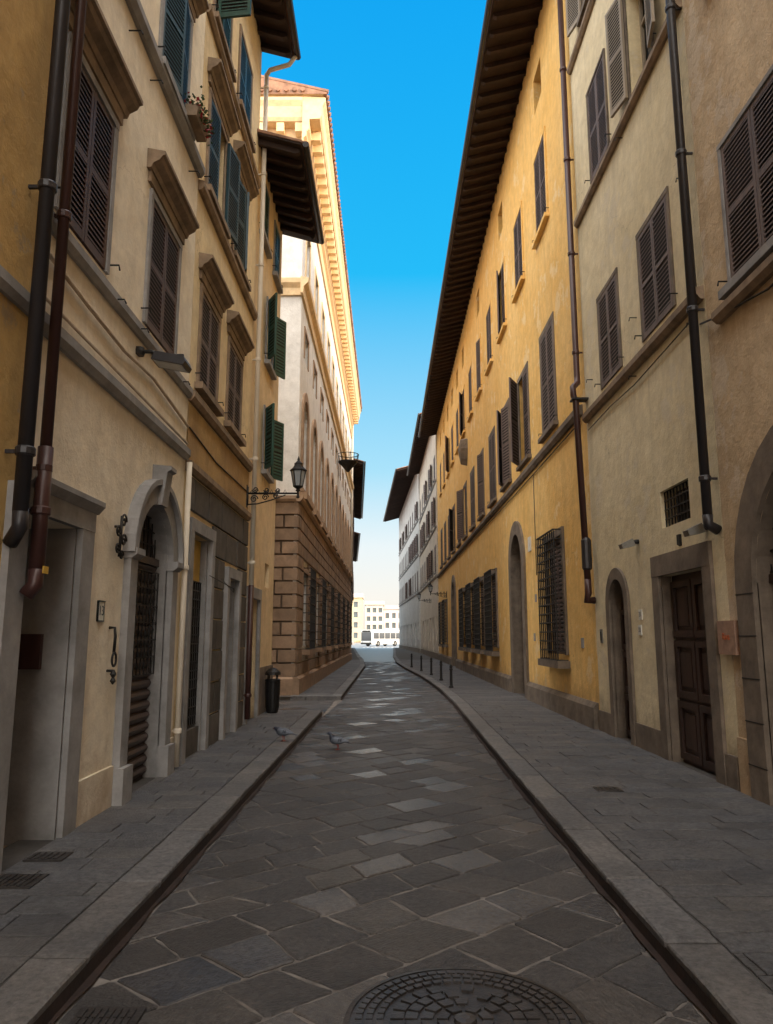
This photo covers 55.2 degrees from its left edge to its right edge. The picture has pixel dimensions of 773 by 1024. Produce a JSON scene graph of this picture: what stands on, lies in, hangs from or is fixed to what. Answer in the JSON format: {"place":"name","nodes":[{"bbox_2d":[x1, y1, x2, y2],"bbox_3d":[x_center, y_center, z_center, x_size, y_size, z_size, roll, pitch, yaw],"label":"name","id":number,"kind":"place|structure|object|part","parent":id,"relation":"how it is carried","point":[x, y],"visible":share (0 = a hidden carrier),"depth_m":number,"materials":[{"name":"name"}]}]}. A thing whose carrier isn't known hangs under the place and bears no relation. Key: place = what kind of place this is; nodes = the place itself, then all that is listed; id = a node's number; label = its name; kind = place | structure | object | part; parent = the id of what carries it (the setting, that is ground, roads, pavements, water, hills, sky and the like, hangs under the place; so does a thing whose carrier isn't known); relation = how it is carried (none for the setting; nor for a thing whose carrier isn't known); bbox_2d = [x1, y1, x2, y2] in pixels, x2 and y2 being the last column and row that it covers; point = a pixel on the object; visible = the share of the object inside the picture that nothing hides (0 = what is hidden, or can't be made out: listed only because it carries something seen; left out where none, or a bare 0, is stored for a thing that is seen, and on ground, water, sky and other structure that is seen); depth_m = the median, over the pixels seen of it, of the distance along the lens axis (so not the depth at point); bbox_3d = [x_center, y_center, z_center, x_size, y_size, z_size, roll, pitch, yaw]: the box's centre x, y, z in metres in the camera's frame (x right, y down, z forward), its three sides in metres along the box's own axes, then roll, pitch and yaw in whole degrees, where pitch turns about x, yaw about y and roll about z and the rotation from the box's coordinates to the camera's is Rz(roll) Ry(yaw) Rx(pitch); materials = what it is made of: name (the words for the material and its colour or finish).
{"place":"outdoors","nodes":[
{"label":"outdoors","id":0,"kind":"place"},
{"bbox_2d":[0,710,321,1023],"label":"pavement","id":1,"kind":"structure","parent":0,"point":[69,923],"depth_m":4.94,"materials":[{"name":"stone"}]},
{"bbox_2d":[0,874,48,888],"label":"utility cover","id":2,"kind":"object","parent":1,"relation":"on","point":[18,881],"visible":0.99,"depth_m":4.56,"materials":[{"name":"metal"}]},
{"bbox_2d":[22,852,72,861],"bbox_3d":[-2.330,2.379,5.095,0.260,0.034,0.200,0,-10,0],"label":"utility cover","id":3,"kind":"object","parent":1,"relation":"on","point":[48,857],"visible":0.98,"depth_m":5.06,"materials":[{"name":"metal"}]},
{"bbox_2d":[258,665,272,715],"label":"plinth","id":4,"kind":"structure","parent":1,"relation":"on","point":[262,678],"depth_m":14.73,"materials":[{"name":"brown stone"}]},
{"bbox_2d":[265,668,280,712],"bbox_3d":[-2.290,3.581,14.861,0.320,0.880,0.320,0,-10,0],"label":"litter bin","id":5,"kind":"object","parent":1,"relation":"on","point":[272,691],"visible":1,"depth_m":14.75,"materials":[{"name":"metal"}]},
{"bbox_2d":[272,726,296,740],"bbox_3d":[-1.488,3.228,10.759,0.404,0.202,0.140,-3,-10,20],"label":"pigeon","id":6,"kind":"object","parent":1,"relation":"on","point":[282,732],"visible":1,"depth_m":10.73,"materials":[{"name":"grey"}]},
{"bbox_2d":[280,648,364,700],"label":"pavement","id":7,"kind":"structure","parent":0,"point":[336,685],"depth_m":23.54,"materials":[{"name":"stone"}]},
{"bbox_2d":[261,0,485,629],"label":"sky","id":8,"kind":"structure","parent":0,"point":[398,75],"materials":[{"name":"blue"}]},
{"bbox_2d":[365,605,382,629],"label":"walls","id":9,"kind":"structure","parent":0,"point":[371,614],"depth_m":232.82,"materials":[{"name":"white paint"}]},
{"bbox_2d":[367,608,381,628],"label":"infill bluegrey","id":10,"kind":"object","parent":9,"relation":"attached to","point":[374,617],"visible":0.75,"depth_m":232.94,"materials":[{"name":"grey glass"}]},
{"bbox_2d":[366,608,382,628],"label":"window surrounds","id":11,"kind":"object","parent":9,"relation":"attached to","point":[372,619],"visible":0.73,"depth_m":232.56,"materials":[{"name":"white stone"}]},
{"bbox_2d":[365,601,383,605],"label":"roof","id":12,"kind":"structure","parent":9,"relation":"on","point":[374,602],"depth_m":235.94,"materials":[{"name":"white"}]},
{"bbox_2d":[47,643,718,1023],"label":"cobbled road","id":13,"kind":"structure","parent":0,"point":[321,879],"depth_m":4.61,"materials":[{"name":"stone"}]},
{"bbox_2d":[68,1007,146,1023],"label":"storm drain","id":14,"kind":"object","parent":13,"relation":"on","point":[108,1015],"visible":1,"depth_m":3.13,"materials":[{"name":"metal"}]},
{"bbox_2d":[326,731,351,749],"bbox_3d":[-0.678,3.276,10.600,0.386,0.255,0.140,-1,-10,8],"label":"pigeon","id":15,"kind":"object","parent":13,"relation":"on","point":[335,740],"visible":1,"depth_m":10.56,"materials":[{"name":"grey"}]},
{"bbox_2d":[361,630,398,645],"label":"city bus","id":16,"kind":"object","parent":13,"relation":"on","point":[378,637],"visible":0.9,"depth_m":125.20,"materials":[{"name":"white paint"}]},
{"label":"side windows","id":17,"kind":"part","parent":16,"relation":"part of","materials":[{"name":"glass"}]},
{"bbox_2d":[343,967,587,1023],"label":"manhole cover","id":18,"kind":"object","parent":13,"relation":"on","point":[454,995],"visible":1,"depth_m":3.25,"materials":[{"name":"metal"}]},
{"bbox_2d":[384,609,398,629],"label":"walls","id":19,"kind":"structure","parent":0,"point":[390,619],"depth_m":235.59,"materials":[{"name":"white paint"}]},
{"bbox_2d":[383,606,398,609],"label":"roof","id":20,"kind":"structure","parent":19,"relation":"on","point":[390,607],"depth_m":237.71,"materials":[{"name":"white"}]},
{"bbox_2d":[386,613,395,627],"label":"infill bluegrey","id":21,"kind":"object","parent":19,"relation":"attached to","point":[393,616],"visible":0.53,"depth_m":235.78,"materials":[{"name":"grey glass"}]},
{"bbox_2d":[393,648,772,1023],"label":"pavement","id":22,"kind":"structure","parent":0,"point":[675,858],"depth_m":5.72,"materials":[{"name":"stone"}]},
{"bbox_2d":[420,655,422,670],"bbox_3d":[1.550,6.725,32.940,0.140,0.690,0.136,0,-10,0],"label":"bollard","id":23,"kind":"object","parent":22,"relation":"on","point":[421,669],"visible":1,"depth_m":32.90,"materials":[{"name":"metal"}]},
{"bbox_2d":[430,657,432,674],"bbox_3d":[1.780,6.127,29.390,0.140,0.690,0.136,0,-10,0],"label":"bollard","id":24,"kind":"object","parent":22,"relation":"on","point":[431,661],"visible":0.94,"depth_m":29.36,"materials":[{"name":"metal"}]},
{"bbox_2d":[439,660,442,680],"bbox_3d":[1.900,5.511,25.742,0.140,0.690,0.136,0,-10,0],"label":"bollard","id":25,"kind":"object","parent":22,"relation":"on","point":[441,678],"visible":1,"depth_m":25.70,"materials":[{"name":"metal"}]},
{"bbox_2d":[449,664,453,687],"bbox_3d":[1.930,4.896,22.093,0.140,0.690,0.136,0,-10,0],"label":"bollard","id":26,"kind":"object","parent":22,"relation":"on","point":[451,677],"visible":1,"depth_m":22.05,"materials":[{"name":"metal"}]},
{"bbox_2d":[593,787,623,791],"bbox_3d":[2.200,2.758,7.344,0.250,0.034,0.200,0,-10,0],"label":"utility cover","id":27,"kind":"object","parent":22,"relation":"on","point":[608,789],"visible":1,"depth_m":7.28,"materials":[{"name":"metal"}]},
{"bbox_2d":[737,737,751,796],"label":"plinth","id":28,"kind":"structure","parent":22,"relation":"on","point":[743,762],"depth_m":7.19,"materials":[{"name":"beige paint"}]},
{"bbox_2d":[768,574,772,582],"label":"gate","id":29,"kind":"structure","parent":22,"relation":"on","point":[770,578],"depth_m":6.95,"materials":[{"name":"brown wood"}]},
{"label":"ground","id":30,"kind":"structure","parent":0,"visible":0},
{"bbox_2d":[0,0,54,564],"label":"walls","id":31,"kind":"structure","parent":30,"relation":"on","point":[26,29],"depth_m":5.01,"materials":[{"name":"paint"}]},
{"bbox_2d":[0,265,29,315],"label":"string course","id":32,"kind":"object","parent":31,"relation":"attached to","point":[14,291],"visible":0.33,"depth_m":4.88,"materials":[{"name":"grey stone"}]},
{"bbox_2d":[0,0,208,874],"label":"cream townhouse","id":33,"kind":"structure","parent":30,"relation":"on","point":[83,739],"depth_m":6.67,"materials":[{"name":"beige paint"}]},
{"bbox_2d":[2,0,70,547],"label":"downpipe","id":34,"kind":"object","parent":33,"relation":"attached to","point":[24,450],"visible":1,"depth_m":5.01,"materials":[{"name":"metal"}]},
{"bbox_2d":[19,0,86,599],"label":"downpipe","id":35,"kind":"object","parent":33,"relation":"attached to","point":[40,509],"visible":0.93,"depth_m":5.26,"materials":[{"name":"brown metal"}]},
{"bbox_2d":[96,600,105,621],"bbox_3d":[-2.494,0.864,6.446,0.031,0.180,0.140,0,-10,0],"label":"intercom panel","id":36,"kind":"object","parent":33,"relation":"attached to","point":[100,612],"visible":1,"depth_m":6.43,"materials":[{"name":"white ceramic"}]},
{"bbox_2d":[106,626,116,684],"bbox_3d":[-2.445,1.282,6.625,0.097,0.514,0.098,8,-12,-39],"label":"iron tether ring","id":37,"kind":"object","parent":33,"relation":"attached to","point":[112,675],"visible":1,"depth_m":6.61,"materials":[{"name":"black metal"}]},
{"bbox_2d":[114,514,127,558],"bbox_3d":[-2.463,0.220,6.819,0.074,0.427,0.267,0,-10,0],"label":"wrought iron scroll","id":38,"kind":"object","parent":33,"relation":"attached to","point":[119,531],"visible":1,"depth_m":6.79,"materials":[{"name":"black metal"}]},
{"bbox_2d":[135,346,191,372],"bbox_3d":[-2.260,-1.540,7.409,0.560,0.220,0.260,0,-10,0],"label":"wall floodlight","id":39,"kind":"object","parent":33,"relation":"attached to","point":[170,361],"depth_m":7.33,"materials":[{"name":"metal"}]},
{"bbox_2d":[171,462,191,766],"bbox_3d":[-2.446,1.164,8.829,0.129,3.600,0.098,0,-10,0],"label":"downpipe","id":40,"kind":"object","parent":33,"relation":"attached to","point":[177,730],"visible":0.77,"depth_m":8.78,"materials":[{"name":"grey metal"}]},
{"bbox_2d":[183,85,214,145],"bbox_3d":[-2.318,-4.874,9.141,0.297,0.455,0.578,0,-10,0],"label":"flower box","id":41,"kind":"object","parent":33,"relation":"attached to","point":[198,120],"visible":0.98,"depth_m":9.01,"materials":[{"name":"stone"}]},
{"bbox_2d":[172,0,300,764],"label":"ochre townhouse","id":42,"kind":"structure","parent":30,"relation":"on","point":[241,36],"depth_m":11.08,"materials":[{"name":"paint"}]},
{"bbox_2d":[243,54,296,718],"bbox_3d":[-2.146,-2.806,13.804,0.728,12.924,0.137,0,-10,0],"label":"downpipe","id":43,"kind":"object","parent":42,"relation":"attached to","point":[247,695],"visible":0.98,"depth_m":13.65,"materials":[{"name":"brown metal"}]},
{"bbox_2d":[246,456,306,507],"bbox_3d":[-1.968,-0.544,13.225,1.085,0.930,0.268,0,-10,0],"label":"street lamp","id":44,"kind":"object","parent":42,"relation":"attached to","point":[298,470],"visible":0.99,"depth_m":13.17,"materials":[{"name":"metal"}]},
{"bbox_2d":[241,147,281,719],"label":"walls","id":45,"kind":"structure","parent":30,"relation":"on","point":[264,541],"depth_m":15.03,"materials":[{"name":"beige paint"}]},
{"bbox_2d":[242,586,261,724],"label":"door surrounds","id":46,"kind":"object","parent":45,"relation":"attached to","point":[257,594],"visible":0.52,"depth_m":14.07,"materials":[{"name":"grey stone"}]},
{"bbox_2d":[259,229,282,483],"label":"window sills","id":47,"kind":"structure","parent":45,"relation":"attached to","point":[266,474],"depth_m":15.41,"materials":[{"name":"beige stone"}]},
{"bbox_2d":[262,185,280,472],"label":"window surrounds","id":48,"kind":"object","parent":45,"relation":"attached to","point":[267,304],"visible":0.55,"depth_m":15.38,"materials":[{"name":"beige stone"}]},
{"bbox_2d":[264,189,286,480],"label":"shutters","id":49,"kind":"object","parent":45,"relation":"attached to","point":[278,374],"visible":0.85,"depth_m":15.70,"materials":[{"name":"green paint"}]},
{"bbox_2d":[265,201,284,476],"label":"shutter gaps","id":50,"kind":"object","parent":49,"relation":"attached to","point":[275,446],"visible":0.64,"depth_m":15.85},
{"bbox_2d":[258,138,314,238],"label":"rafters","id":51,"kind":"object","parent":45,"relation":"attached to","point":[279,159],"visible":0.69,"depth_m":15.86,"materials":[{"name":"brown wood"}]},
{"bbox_2d":[257,132,317,243],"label":"eave boards","id":52,"kind":"object","parent":51,"relation":"on","point":[287,142],"visible":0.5,"depth_m":15.49,"materials":[{"name":"brown wood"}]},
{"bbox_2d":[257,129,318,241],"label":"roof","id":53,"kind":"structure","parent":45,"relation":"on","point":[279,135],"depth_m":14.28,"materials":[{"name":"ceramic"}]},
{"bbox_2d":[302,141,323,244],"bbox_3d":[-1.560,-6.806,16.055,0.130,0.130,3.600,0,-10,0],"label":"gutter","id":54,"kind":"object","parent":53,"relation":"attached to","point":[308,162],"visible":1,"depth_m":15.67,"materials":[{"name":"paint"}]},
{"bbox_2d":[259,75,361,699],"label":"white palazzo","id":55,"kind":"structure","parent":30,"relation":"on","point":[319,403],"depth_m":23.74,"materials":[{"name":"paint"}]},
{"bbox_2d":[338,452,358,471],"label":"iron balcony","id":56,"kind":"structure","parent":55,"relation":"attached to","point":[347,465],"depth_m":37.17,"materials":[{"name":"black metal"}]},
{"bbox_2d":[352,598,362,642],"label":"walls","id":57,"kind":"structure","parent":30,"relation":"on","point":[359,618],"depth_m":202.97,"materials":[{"name":"beige paint"}]},
{"bbox_2d":[353,601,357,637],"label":"window surrounds","id":58,"kind":"object","parent":57,"relation":"attached to","point":[353,616],"visible":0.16,"depth_m":203.06,"materials":[{"name":"beige stone"}]},
{"bbox_2d":[354,602,357,637],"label":"infill bluegrey","id":59,"kind":"object","parent":57,"relation":"attached to","point":[355,623],"visible":0.12,"depth_m":203.03,"materials":[{"name":"grey glass"}]},
{"bbox_2d":[354,594,363,599],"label":"roof","id":60,"kind":"structure","parent":57,"relation":"on","point":[359,596],"depth_m":205.73,"materials":[{"name":"white"}]},
{"bbox_2d":[383,466,420,652],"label":"white corner palazzo","id":61,"kind":"structure","parent":30,"relation":"on","point":[403,504],"depth_m":81.93,"materials":[{"name":"white paint"}]},
{"bbox_2d":[407,412,438,659],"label":"pale grey townhouse","id":62,"kind":"structure","parent":30,"relation":"on","point":[423,460],"depth_m":58.29,"materials":[{"name":"paint"}]},
{"bbox_2d":[417,593,430,602],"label":"street lamp","id":63,"kind":"object","parent":62,"relation":"attached to","point":[419,596],"visible":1,"depth_m":55.66,"materials":[{"name":"metal"}]},
{"bbox_2d":[418,0,599,728],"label":"yellow palazzo","id":64,"kind":"structure","parent":30,"relation":"on","point":[516,614],"depth_m":19.32,"materials":[{"name":"yellow paint"}]},
{"bbox_2d":[428,582,446,597],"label":"street lamp","id":65,"kind":"object","parent":64,"relation":"attached to","point":[430,587],"visible":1,"depth_m":42.80,"materials":[{"name":"metal"}]},
{"bbox_2d":[458,438,467,465],"bbox_3d":[3.305,-2.611,32.182,0.410,1.250,0.760,0,-10,0],"label":"carved stone shield","id":66,"kind":"object","parent":64,"relation":"attached to","point":[463,450],"visible":1,"depth_m":31.93,"materials":[{"name":"brown stone"}]},
{"bbox_2d":[520,568,524,691],"bbox_3d":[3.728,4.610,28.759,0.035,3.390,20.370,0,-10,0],"label":"door","id":67,"kind":"structure","parent":64,"relation":"in","point":[520,568],"depth_m":20.17,"materials":[{"name":"brown wood"}]},
{"bbox_2d":[565,0,772,790],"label":"pale yellow townhouse","id":68,"kind":"structure","parent":30,"relation":"on","point":[666,685],"depth_m":9.99,"materials":[{"name":"beige paint"}]},
{"bbox_2d":[557,0,595,603],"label":"downpipe","id":69,"kind":"object","parent":68,"relation":"attached to","point":[586,550],"visible":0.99,"depth_m":13.23,"materials":[{"name":"brown metal"}]},
{"bbox_2d":[600,629,602,642],"bbox_3d":[3.493,2.013,12.002,0.035,0.220,0.100,0,-10,0],"label":"intercom panel","id":70,"kind":"object","parent":68,"relation":"attached to","point":[601,635],"visible":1,"depth_m":11.97,"materials":[{"name":"metal"}]},
{"bbox_2d":[618,538,638,548],"bbox_3d":[3.382,0.443,10.269,0.285,0.140,0.140,0,-10,0],"label":"wall spotlight","id":71,"kind":"object","parent":68,"relation":"attached to","point":[629,543],"depth_m":10.20,"materials":[{"name":"metal"}]},
{"bbox_2d":[638,625,641,634],"bbox_3d":[3.497,1.625,10.181,0.027,0.140,0.120,0,-10,0],"label":"house number sign","id":72,"kind":"object","parent":68,"relation":"attached to","point":[639,629],"visible":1,"depth_m":10.17,"materials":[{"name":"white ceramic"}]},
{"bbox_2d":[638,609,642,619],"bbox_3d":[3.497,1.410,10.167,0.027,0.140,0.120,0,-10,0],"label":"house number sign","id":73,"kind":"object","parent":68,"relation":"attached to","point":[640,613],"visible":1,"depth_m":10.14,"materials":[{"name":"white ceramic"}]},
{"bbox_2d":[638,0,645,68],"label":"window frames","id":74,"kind":"structure","parent":68,"relation":"in","point":[641,19],"depth_m":10.70,"materials":[{"name":"beige paint"}]},
{"bbox_2d":[665,0,721,534],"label":"downpipe","id":75,"kind":"object","parent":68,"relation":"attached to","point":[705,478],"visible":1,"depth_m":8.17,"materials":[{"name":"metal"}]},
{"bbox_2d":[683,523,706,536],"bbox_3d":[3.393,0.196,8.080,0.265,0.140,0.140,0,-10,0],"label":"wall spotlight","id":76,"kind":"object","parent":68,"relation":"attached to","point":[699,528],"depth_m":8.01,"materials":[{"name":"metal"}]},
{"bbox_2d":[717,620,739,654],"bbox_3d":[3.475,1.275,7.502,0.069,0.340,0.380,0,-10,0],"label":"wall plaque","id":77,"kind":"object","parent":68,"relation":"attached to","point":[728,638],"depth_m":7.45,"materials":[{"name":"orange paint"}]},
{"bbox_2d":[683,0,772,738],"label":"walls","id":78,"kind":"structure","parent":30,"relation":"on","point":[729,47],"depth_m":7.55,"materials":[{"name":"beige paint"}]},
{"bbox_2d":[711,252,772,323],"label":"string course","id":79,"kind":"object","parent":78,"relation":"attached to","point":[756,279],"visible":1,"depth_m":7.06,"materials":[{"name":"stone"}]},
{"bbox_2d":[716,64,772,280],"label":"window surrounds","id":80,"kind":"object","parent":78,"relation":"attached to","point":[766,77],"visible":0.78,"depth_m":7.53,"materials":[{"name":"grey stone"}]},
{"bbox_2d":[718,235,772,299],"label":"window sills","id":81,"kind":"structure","parent":78,"relation":"attached to","point":[748,267],"depth_m":6.98,"materials":[{"name":"grey stone"}]},
{"bbox_2d":[720,73,772,277],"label":"shutters","id":82,"kind":"object","parent":78,"relation":"attached to","point":[758,174],"visible":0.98,"depth_m":7.05,"materials":[{"name":"brown wood"}]},
{"bbox_2d":[725,82,772,273],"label":"shutter gaps","id":83,"kind":"object","parent":82,"relation":"attached to","point":[752,192],"visible":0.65,"depth_m":7.15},
{"bbox_2d":[734,425,772,805],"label":"arch surround","id":84,"kind":"object","parent":78,"relation":"attached to","point":[758,483],"visible":0.96,"depth_m":6.95,"materials":[{"name":"grey stone"}]},
{"bbox_2d":[735,592,766,770],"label":"jamb joints","id":85,"kind":"object","parent":84,"relation":"attached to","point":[750,678],"visible":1,"depth_m":6.99,"materials":[{"name":"grey stone"}]},
{"bbox_2d":[756,485,772,764],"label":"reveals","id":86,"kind":"object","parent":78,"relation":"attached to","point":[764,559],"visible":1,"depth_m":6.94,"materials":[{"name":"grey stone"}]},
{"bbox_2d":[770,528,772,572],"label":"fanlight grille","id":87,"kind":"object","parent":78,"relation":"attached to","point":[771,566],"visible":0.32,"depth_m":6.99,"materials":[{"name":"metal"}]},
{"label":"walls","id":88,"kind":"object","parent":30,"relation":"on","visible":0},
{"bbox_2d":[351,490,353,600],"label":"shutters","id":89,"kind":"object","parent":88,"relation":"attached to","point":[352,583],"visible":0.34,"depth_m":60.67,"materials":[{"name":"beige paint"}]},
{"bbox_2d":[351,459,362,518],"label":"rafters","id":90,"kind":"object","parent":88,"relation":"on","point":[357,474],"visible":0.71,"depth_m":60.59,"materials":[{"name":"brown wood"}]},
{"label":"roof","id":91,"kind":"object","parent":88,"relation":"on","visible":0},
{"bbox_2d":[351,458,363,510],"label":"eave boards","id":92,"kind":"object","parent":91,"relation":"on","point":[362,481],"visible":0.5,"depth_m":57.48,"materials":[{"name":"brown wood"}]},
{"bbox_2d":[361,461,365,518],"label":"gutter","id":93,"kind":"object","parent":91,"relation":"attached to","point":[363,488],"visible":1,"depth_m":59.65,"materials":[{"name":"paint"}]},
{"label":"walls","id":94,"kind":"object","parent":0,"visible":0},
{"bbox_2d":[353,533,358,561],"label":"rafters","id":95,"kind":"object","parent":94,"relation":"on","point":[356,535],"visible":0.62,"depth_m":85.18,"materials":[{"name":"brown wood"}]},
{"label":"roof","id":96,"kind":"object","parent":94,"relation":"on","visible":0},
{"bbox_2d":[357,533,360,560],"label":"gutter","id":97,"kind":"object","parent":96,"relation":"attached to","point":[358,546],"visible":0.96,"depth_m":85.80,"materials":[{"name":"paint"}]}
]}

